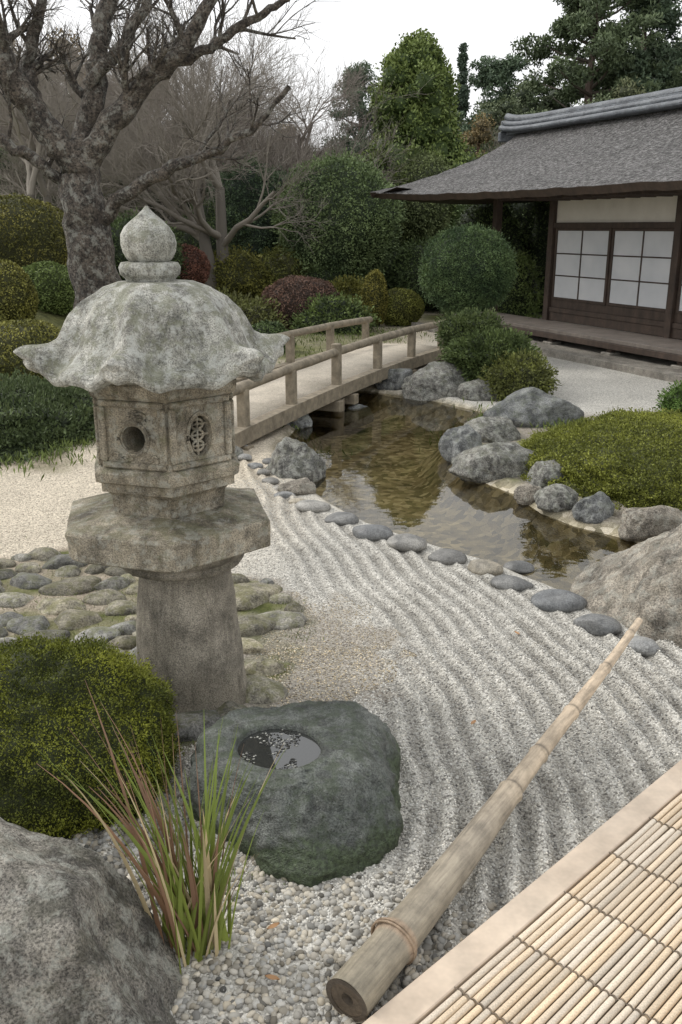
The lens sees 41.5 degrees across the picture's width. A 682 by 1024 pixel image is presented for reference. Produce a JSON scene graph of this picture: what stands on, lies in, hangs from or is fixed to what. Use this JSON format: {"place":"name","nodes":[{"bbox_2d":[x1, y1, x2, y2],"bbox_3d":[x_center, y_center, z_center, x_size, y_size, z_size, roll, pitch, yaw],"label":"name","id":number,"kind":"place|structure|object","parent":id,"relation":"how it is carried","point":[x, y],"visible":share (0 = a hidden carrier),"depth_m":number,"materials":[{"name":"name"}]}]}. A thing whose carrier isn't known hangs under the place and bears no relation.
{"place":"outdoors","nodes":[
{"label":"outdoors","id":0,"kind":"place"},
{"bbox_2d":[0,309,681,1023],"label":"ground","id":1,"kind":"structure","parent":0,"point":[390,467],"depth_m":5.04,"materials":[{"name":"grey gravel"}]},
{"bbox_2d":[0,311,6,321],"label":"boxwood shrub","id":2,"kind":"object","parent":1,"relation":"on","point":[3,318],"visible":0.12,"depth_m":12.65,"materials":[{"name":"green plant"}]},
{"bbox_2d":[0,259,38,320],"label":"azalea shrub","id":3,"kind":"object","parent":1,"relation":"on","point":[19,299],"visible":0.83,"depth_m":13.00,"materials":[{"name":"green plant"}]},
{"bbox_2d":[0,318,60,380],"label":"azalea shrub","id":4,"kind":"object","parent":1,"relation":"on","point":[15,334],"visible":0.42,"depth_m":11.47,"materials":[{"name":"green plant"}]},
{"bbox_2d":[0,192,67,267],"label":"azalea shrub","id":5,"kind":"object","parent":1,"relation":"on","point":[31,232],"visible":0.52,"depth_m":15.61,"materials":[{"name":"green plant"}]},
{"bbox_2d":[0,367,95,464],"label":"juniper","id":6,"kind":"object","parent":1,"relation":"on","point":[33,409],"visible":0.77,"depth_m":8.72,"materials":[{"name":"green plant"}]},
{"bbox_2d":[21,260,74,314],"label":"boxwood shrub","id":7,"kind":"object","parent":1,"relation":"on","point":[51,281],"visible":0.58,"depth_m":15.23,"materials":[{"name":"green plant"}]},
{"bbox_2d":[0,817,182,1023],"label":"boulder","id":8,"kind":"object","parent":1,"relation":"on","point":[81,941],"visible":0.88,"depth_m":2.18,"materials":[{"name":"grey stone"}]},
{"bbox_2d":[0,630,184,839],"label":"moss covered shrub","id":9,"kind":"object","parent":1,"relation":"on","point":[44,693],"visible":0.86,"depth_m":3.13,"materials":[{"name":"green plant"}]},
{"bbox_2d":[110,206,188,280],"bbox_3d":[-4.428,-5.460,19.188,2.397,2.008,2.050,0,18,0],"label":"evergreen shrub","id":10,"kind":"object","parent":1,"relation":"on","point":[117,226],"visible":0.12,"depth_m":18.72,"materials":[{"name":"green plant"}]},
{"bbox_2d":[0,547,305,741],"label":"cobblestone paving","id":11,"kind":"structure","parent":1,"relation":"on","point":[72,613],"depth_m":4.86,"materials":[{"name":"stone"}]},
{"bbox_2d":[13,206,289,712],"bbox_3d":[-0.721,-0.149,3.740,1.014,2.128,1.093,0,18,0],"label":"stone lantern","id":12,"kind":"object","parent":11,"relation":"on","point":[153,356],"visible":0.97,"depth_m":3.46,"materials":[{"name":"stone"}]},
{"bbox_2d":[36,681,284,974],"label":"ornamental grass","id":13,"kind":"object","parent":1,"relation":"on","point":[195,913],"depth_m":2.53,"materials":[{"name":"green plant"}]},
{"bbox_2d":[0,0,341,289],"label":"bare tree","id":14,"kind":"object","parent":1,"relation":"on","point":[201,230],"visible":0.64,"depth_m":19.65,"materials":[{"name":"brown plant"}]},
{"bbox_2d":[0,0,352,308],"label":"bare lichen tree","id":15,"kind":"object","parent":1,"relation":"on","point":[79,157],"visible":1,"depth_m":12.68,"materials":[{"name":"grey plant"}]},
{"bbox_2d":[178,243,210,283],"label":"red azalea shrub","id":16,"kind":"object","parent":1,"relation":"on","point":[198,267],"visible":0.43,"depth_m":19.51,"materials":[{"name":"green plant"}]},
{"bbox_2d":[172,199,256,254],"bbox_3d":[-3.217,-6.661,23.049,2.713,2.722,2.353,0,18,0],"label":"evergreen shrub","id":17,"kind":"object","parent":1,"relation":"on","point":[210,217],"visible":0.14,"depth_m":22.36,"materials":[{"name":"green plant"}]},
{"bbox_2d":[235,445,243,460],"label":"boulder","id":18,"kind":"object","parent":1,"relation":"on","point":[238,450],"visible":0.23,"depth_m":8.08,"materials":[{"name":"grey stone"}]},
{"bbox_2d":[204,244,275,302],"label":"evergreen shrub","id":19,"kind":"object","parent":1,"relation":"on","point":[242,271],"visible":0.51,"depth_m":21.27,"materials":[{"name":"green plant"}]},
{"bbox_2d":[205,153,291,257],"bbox_3d":[-2.032,-7.409,23.358,3.236,3.660,2.849,0,18,0],"label":"rounded camellia tree","id":20,"kind":"object","parent":1,"relation":"on","point":[240,196],"visible":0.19,"depth_m":22.41,"materials":[{"name":"green plant"}]},
{"bbox_2d":[216,286,291,328],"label":"broadleaf shrub","id":21,"kind":"object","parent":1,"relation":"on","point":[257,311],"visible":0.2,"depth_m":17.45,"materials":[{"name":"green plant"}]},
{"bbox_2d":[252,319,295,353],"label":"boxwood shrub","id":22,"kind":"object","parent":1,"relation":"on","point":[266,326],"visible":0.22,"depth_m":14.80,"materials":[{"name":"green plant"}]},
{"bbox_2d":[254,243,311,286],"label":"evergreen shrub","id":23,"kind":"object","parent":1,"relation":"on","point":[282,265],"visible":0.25,"depth_m":21.61,"materials":[{"name":"green plant"}]},
{"bbox_2d":[0,325,583,911],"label":"ground cover","id":24,"kind":"object","parent":1,"relation":"on","point":[90,441],"visible":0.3,"depth_m":8.48,"materials":[{"name":"green plant"}]},
{"bbox_2d":[188,700,403,886],"bbox_3d":[-0.169,0.958,3.238,0.802,0.299,0.872,0,18,0],"label":"stone water basin","id":25,"kind":"object","parent":1,"relation":"on","point":[328,806],"visible":0.94,"depth_m":3.03,"materials":[{"name":"grey stone"}]},
{"bbox_2d":[265,437,326,487],"bbox_3d":[-0.396,-0.395,7.739,0.544,0.504,0.533,0,18,0],"label":"boulder","id":26,"kind":"object","parent":1,"relation":"on","point":[293,458],"visible":0.71,"depth_m":7.60,"materials":[{"name":"grey stone"}]},
{"bbox_2d":[278,477,315,494],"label":"boulder","id":27,"kind":"object","parent":1,"relation":"on","point":[304,486],"visible":0.82,"depth_m":7.08,"materials":[{"name":"grey stone"}]},
{"bbox_2d":[154,23,439,203],"bbox_3d":[-1.935,-9.665,25.070,7.774,7.501,8.189,-13,22,-35],"label":"bare tree","id":28,"kind":"object","parent":1,"relation":"on","point":[305,140],"visible":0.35,"depth_m":23.91,"materials":[{"name":"grey plant"}]},
{"bbox_2d":[261,275,338,329],"bbox_3d":[-0.828,-4.268,18.583,1.758,1.237,1.521,0,18,0],"label":"red azalea shrub","id":29,"kind":"object","parent":1,"relation":"on","point":[291,293],"visible":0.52,"depth_m":18.06,"materials":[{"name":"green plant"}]},
{"bbox_2d":[287,414,312,432],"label":"boulder","id":30,"kind":"object","parent":1,"relation":"on","point":[304,423],"visible":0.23,"depth_m":9.63,"materials":[{"name":"grey stone"}]},
{"bbox_2d":[287,290,381,334],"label":"broadleaf shrub","id":31,"kind":"object","parent":1,"relation":"on","point":[332,309],"visible":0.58,"depth_m":17.55,"materials":[{"name":"green plant"}]},
{"bbox_2d":[302,260,367,284],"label":"evergreen shrub","id":32,"kind":"object","parent":1,"relation":"on","point":[324,273],"visible":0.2,"depth_m":21.42,"materials":[{"name":"green plant"}]},
{"bbox_2d":[264,147,407,276],"bbox_3d":[-0.082,-7.115,22.037,3.574,3.408,3.058,0,18,0],"label":"rounded camellia tree","id":33,"kind":"object","parent":1,"relation":"on","point":[362,234],"visible":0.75,"depth_m":21.16,"materials":[{"name":"green plant"}]},
{"bbox_2d":[232,316,446,450],"bbox_3d":[-0.285,-1.636,11.413,1.490,1.239,6.985,8,19,23],"label":"wooden footbridge","id":34,"kind":"object","parent":1,"relation":"on","point":[333,378],"visible":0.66,"depth_m":10.52,"materials":[{"name":"beige wood"}]},
{"bbox_2d":[0,0,681,232],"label":"background trees","id":35,"kind":"object","parent":1,"relation":"on","point":[485,129],"visible":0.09,"depth_m":24.12,"materials":[{"name":"grey plant"}]},
{"bbox_2d":[328,274,363,307],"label":"evergreen shrub","id":36,"kind":"object","parent":1,"relation":"on","point":[351,286],"visible":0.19,"depth_m":20.15,"materials":[{"name":"green plant"}]},
{"bbox_2d":[321,59,377,160],"bbox_3d":[0.699,-12.640,33.802,3.078,7.859,3.610,-13,22,-35],"label":"pine tree","id":37,"kind":"object","parent":1,"relation":"on","point":[363,80],"visible":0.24,"depth_m":32.79,"materials":[{"name":"green plant"}]},
{"bbox_2d":[344,404,373,428],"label":"boulder","id":38,"kind":"object","parent":1,"relation":"on","point":[358,415],"visible":0.78,"depth_m":10.65,"materials":[{"name":"stone"}]},
{"bbox_2d":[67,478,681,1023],"bbox_3d":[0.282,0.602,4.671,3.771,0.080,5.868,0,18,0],"label":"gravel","id":39,"kind":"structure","parent":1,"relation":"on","point":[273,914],"depth_m":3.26,"materials":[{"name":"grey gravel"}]},
{"bbox_2d":[326,617,642,1022],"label":"bamboo pole","id":40,"kind":"object","parent":39,"relation":"on","point":[360,981],"visible":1,"depth_m":2.67,"materials":[{"name":"beige wood"}]},
{"bbox_2d":[360,269,388,326],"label":"boxwood shrub","id":41,"kind":"object","parent":1,"relation":"on","point":[374,293],"visible":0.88,"depth_m":18.54,"materials":[{"name":"green plant"}]},
{"bbox_2d":[265,631,519,979],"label":"fallen leaves","id":42,"kind":"object","parent":1,"relation":"on","point":[271,976],"visible":1,"depth_m":2.66,"materials":[{"name":"plant"}]},
{"bbox_2d":[374,368,412,389],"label":"boulder","id":43,"kind":"object","parent":1,"relation":"on","point":[395,379],"visible":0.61,"depth_m":11.63,"materials":[{"name":"grey stone"}]},
{"bbox_2d":[381,243,407,289],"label":"evergreen shrub","id":44,"kind":"object","parent":1,"relation":"on","point":[393,253],"visible":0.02,"depth_m":22.64,"materials":[{"name":"green plant"}]},
{"bbox_2d":[384,287,424,325],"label":"boxwood shrub","id":45,"kind":"object","parent":1,"relation":"on","point":[405,306],"visible":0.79,"depth_m":18.76,"materials":[{"name":"green plant"}]},
{"bbox_2d":[384,233,441,312],"bbox_3d":[2.153,-5.870,22.251,2.308,1.988,2.010,0,18,0],"label":"evergreen shrub","id":46,"kind":"object","parent":1,"relation":"on","point":[403,271],"visible":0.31,"depth_m":21.84,"materials":[{"name":"green plant"}]},
{"bbox_2d":[382,145,457,244],"bbox_3d":[2.224,-8.721,25.085,2.520,2.764,2.279,0,18,0],"label":"rounded camellia tree","id":47,"kind":"object","parent":1,"relation":"on","point":[424,218],"visible":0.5,"depth_m":24.44,"materials":[{"name":"green plant"}]},
{"bbox_2d":[355,27,487,250],"bbox_3d":[2.272,-9.272,26.327,5.793,8.852,6.166,0,18,0],"label":"conifer tree","id":48,"kind":"object","parent":1,"relation":"on","point":[425,115],"visible":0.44,"depth_m":24.87,"materials":[{"name":"green plant"}]},
{"bbox_2d":[401,361,468,404],"bbox_3d":[1.242,-1.600,11.370,0.964,0.603,0.646,0,18,0],"label":"boulder","id":49,"kind":"object","parent":1,"relation":"on","point":[431,381],"visible":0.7,"depth_m":11.15,"materials":[{"name":"grey stone"}]},
{"bbox_2d":[438,309,452,318],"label":"evergreen shrub","id":50,"kind":"object","parent":1,"relation":"on","point":[440,312],"visible":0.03,"depth_m":19.88,"materials":[{"name":"green plant"}]},
{"bbox_2d":[237,445,661,655],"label":"pond edge stones","id":51,"kind":"object","parent":1,"relation":"on","point":[564,601],"visible":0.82,"depth_m":5.51,"materials":[{"name":"grey stone"}]},
{"bbox_2d":[438,424,481,462],"bbox_3d":[1.109,-0.614,8.351,0.386,0.397,0.369,-6,18,-17],"label":"boulder","id":52,"kind":"object","parent":1,"relation":"on","point":[454,442],"visible":0.7,"depth_m":8.26,"materials":[{"name":"grey stone"}]},
{"bbox_2d":[452,42,470,130],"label":"conifer tree","id":53,"kind":"object","parent":1,"relation":"on","point":[464,91],"visible":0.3,"depth_m":36.29,"materials":[{"name":"green plant"}]},
{"bbox_2d":[417,221,518,316],"bbox_3d":[1.991,-3.489,14.191,1.624,2.092,1.572,0,18,0],"label":"topiary tree","id":54,"kind":"object","parent":1,"relation":"on","point":[470,266],"visible":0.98,"depth_m":13.67,"materials":[{"name":"green plant"}]},
{"bbox_2d":[433,307,516,354],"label":"juniper shrub","id":55,"kind":"object","parent":1,"relation":"on","point":[454,326],"visible":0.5,"depth_m":11.75,"materials":[{"name":"green plant"}]},
{"bbox_2d":[457,378,499,400],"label":"boulder","id":56,"kind":"object","parent":1,"relation":"on","point":[473,390],"visible":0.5,"depth_m":10.86,"materials":[{"name":"grey stone"}]},
{"bbox_2d":[445,202,531,255],"bbox_3d":[3.420,-6.021,21.201,2.209,3.005,1.841,0,18,0],"label":"evergreen shrub","id":57,"kind":"object","parent":1,"relation":"on","point":[482,214],"visible":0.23,"depth_m":20.61,"materials":[{"name":"green plant"}]},
{"bbox_2d":[436,325,542,381],"bbox_3d":[1.914,-1.958,11.419,1.424,0.834,1.210,0,18,0],"label":"juniper shrub","id":58,"kind":"object","parent":1,"relation":"on","point":[470,356],"visible":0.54,"depth_m":11.18,"materials":[{"name":"green plant"}]},
{"bbox_2d":[464,416,520,442],"bbox_3d":[1.496,-0.804,8.974,0.596,0.297,0.601,0,18,0],"label":"boulder","id":59,"kind":"object","parent":1,"relation":"on","point":[495,429],"visible":0.7,"depth_m":8.83,"materials":[{"name":"grey stone"}]},
{"bbox_2d":[448,442,537,484],"bbox_3d":[1.327,-0.399,7.730,0.825,0.412,0.511,0,18,0],"label":"boulder","id":60,"kind":"object","parent":1,"relation":"on","point":[483,464],"visible":0.73,"depth_m":7.55,"materials":[{"name":"grey stone"}]},
{"bbox_2d":[454,51,545,136],"bbox_3d":[6.216,-13.514,35.551,4.900,8.484,4.177,-1,18,-4],"label":"pine tree","id":61,"kind":"object","parent":1,"relation":"on","point":[496,72],"visible":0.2,"depth_m":34.13,"materials":[{"name":"green plant"}]},
{"bbox_2d":[482,245,544,317],"bbox_3d":[3.549,-4.656,18.973,1.578,1.905,1.302,0,18,0],"label":"evergreen shrub","id":62,"kind":"object","parent":1,"relation":"on","point":[524,297],"visible":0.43,"depth_m":18.66,"materials":[{"name":"green plant"}]},
{"bbox_2d":[478,346,563,401],"bbox_3d":[2.189,-1.583,10.935,1.053,0.832,0.974,0,18,0],"label":"juniper shrub","id":63,"kind":"object","parent":1,"relation":"on","point":[510,375],"visible":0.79,"depth_m":10.72,"materials":[{"name":"green plant"}]},
{"bbox_2d":[362,759,681,1023],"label":"bamboo mat","id":64,"kind":"object","parent":1,"relation":"on","point":[588,930],"visible":1,"depth_m":2.54,"materials":[{"name":"brown wood"}]},
{"bbox_2d":[508,202,541,311],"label":"evergreen shrub","id":65,"kind":"object","parent":1,"relation":"on","point":[524,211],"visible":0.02,"depth_m":21.16,"materials":[{"name":"green plant"}]},
{"bbox_2d":[514,485,541,506],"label":"boulder","id":66,"kind":"object","parent":1,"relation":"on","point":[524,495],"visible":0.73,"depth_m":6.99,"materials":[{"name":"grey stone"}]},
{"bbox_2d":[483,387,583,427],"bbox_3d":[2.036,-1.076,9.719,1.033,0.551,0.737,-8,19,-23],"label":"boulder","id":67,"kind":"object","parent":1,"relation":"on","point":[527,406],"visible":0.69,"depth_m":9.50,"materials":[{"name":"grey stone"}]},
{"bbox_2d":[523,201,549,312],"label":"evergreen shrub","id":68,"kind":"object","parent":1,"relation":"on","point":[538,237],"visible":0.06,"depth_m":20.67,"materials":[{"name":"green plant"}]},
{"bbox_2d":[411,322,681,383],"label":"stone plinth","id":69,"kind":"structure","parent":1,"relation":"on","point":[653,367],"depth_m":13.79,"materials":[{"name":"grey stone"}]},
{"bbox_2d":[488,190,681,365],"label":"timber frame","id":70,"kind":"object","parent":69,"relation":"on","point":[667,323],"visible":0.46,"depth_m":14.95,"materials":[{"name":"brown wood"}]},
{"bbox_2d":[370,108,681,204],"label":"thatched roof","id":71,"kind":"structure","parent":70,"relation":"on","point":[642,152],"depth_m":15.67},
{"bbox_2d":[498,87,681,142],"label":"ridge tiles","id":72,"kind":"object","parent":71,"relation":"attached to","point":[511,126],"visible":0.91,"depth_m":17.13,"materials":[{"name":"grey tile"}]},
{"bbox_2d":[455,312,681,354],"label":"veranda floor","id":73,"kind":"structure","parent":70,"relation":"on","point":[660,344],"depth_m":14.85,"materials":[{"name":"brown wood"}]},
{"bbox_2d":[551,228,681,313],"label":"shoji frames","id":74,"kind":"structure","parent":70,"relation":"on","point":[609,263],"depth_m":15.34,"materials":[{"name":"brown wood"}]},
{"bbox_2d":[554,231,681,310],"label":"shoji paper","id":75,"kind":"object","parent":74,"relation":"in","point":[656,244],"visible":0.83,"depth_m":15.21,"materials":[{"name":"white paper"}]},
{"bbox_2d":[557,196,677,222],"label":"plaster walls","id":76,"kind":"structure","parent":70,"relation":"attached to","point":[653,209],"depth_m":14.98,"materials":[{"name":"beige paint"}]},
{"bbox_2d":[527,459,565,487],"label":"boulder","id":77,"kind":"object","parent":1,"relation":"on","point":[542,471],"visible":0.61,"depth_m":7.18,"materials":[{"name":"grey stone"}]},
{"bbox_2d":[533,483,577,512],"bbox_3d":[1.628,-0.101,6.804,0.329,0.246,0.317,12,21,33],"label":"boulder","id":78,"kind":"object","parent":1,"relation":"on","point":[556,497],"visible":0.9,"depth_m":6.69,"materials":[{"name":"grey stone"}]},
{"bbox_2d":[485,0,674,151],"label":"pine tree","id":79,"kind":"object","parent":1,"relation":"on","point":[580,20],"visible":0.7,"depth_m":29.07,"materials":[{"name":"green plant"}]},
{"bbox_2d":[572,491,614,523],"bbox_3d":[1.835,-0.015,6.532,0.316,0.267,0.285,0,18,0],"label":"boulder","id":80,"kind":"object","parent":1,"relation":"on","point":[598,507],"visible":0.9,"depth_m":6.46,"materials":[{"name":"grey stone"}]},
{"bbox_2d":[517,406,681,509],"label":"azalea hedge","id":81,"kind":"object","parent":1,"relation":"on","point":[630,458],"visible":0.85,"depth_m":7.11,"materials":[{"name":"green plant"}]},
{"bbox_2d":[570,523,681,648],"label":"boulder","id":82,"kind":"object","parent":1,"relation":"on","point":[629,586],"visible":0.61,"depth_m":4.76,"materials":[{"name":"grey stone"}]},
{"bbox_2d":[579,0,681,100],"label":"pine tree","id":83,"kind":"object","parent":1,"relation":"on","point":[671,19],"visible":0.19,"depth_m":29.76,"materials":[{"name":"green plant"}]},
{"bbox_2d":[618,505,681,541],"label":"boulder","id":84,"kind":"object","parent":1,"relation":"on","point":[640,524],"visible":0.86,"depth_m":6.14,"materials":[{"name":"grey stone"}]},
{"bbox_2d":[654,379,681,412],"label":"boxwood shrub","id":85,"kind":"object","parent":1,"relation":"on","point":[672,397],"visible":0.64,"depth_m":8.76,"materials":[{"name":"green plant"}]},
{"bbox_2d":[661,65,681,89],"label":"pine tree","id":86,"kind":"object","parent":1,"relation":"on","point":[673,84],"visible":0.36,"depth_m":28.76,"materials":[{"name":"green plant"}]},
{"bbox_2d":[0,0,681,149],"label":"sky","id":87,"kind":"structure","parent":0,"point":[363,28],"materials":[{"name":"white"}]}
]}

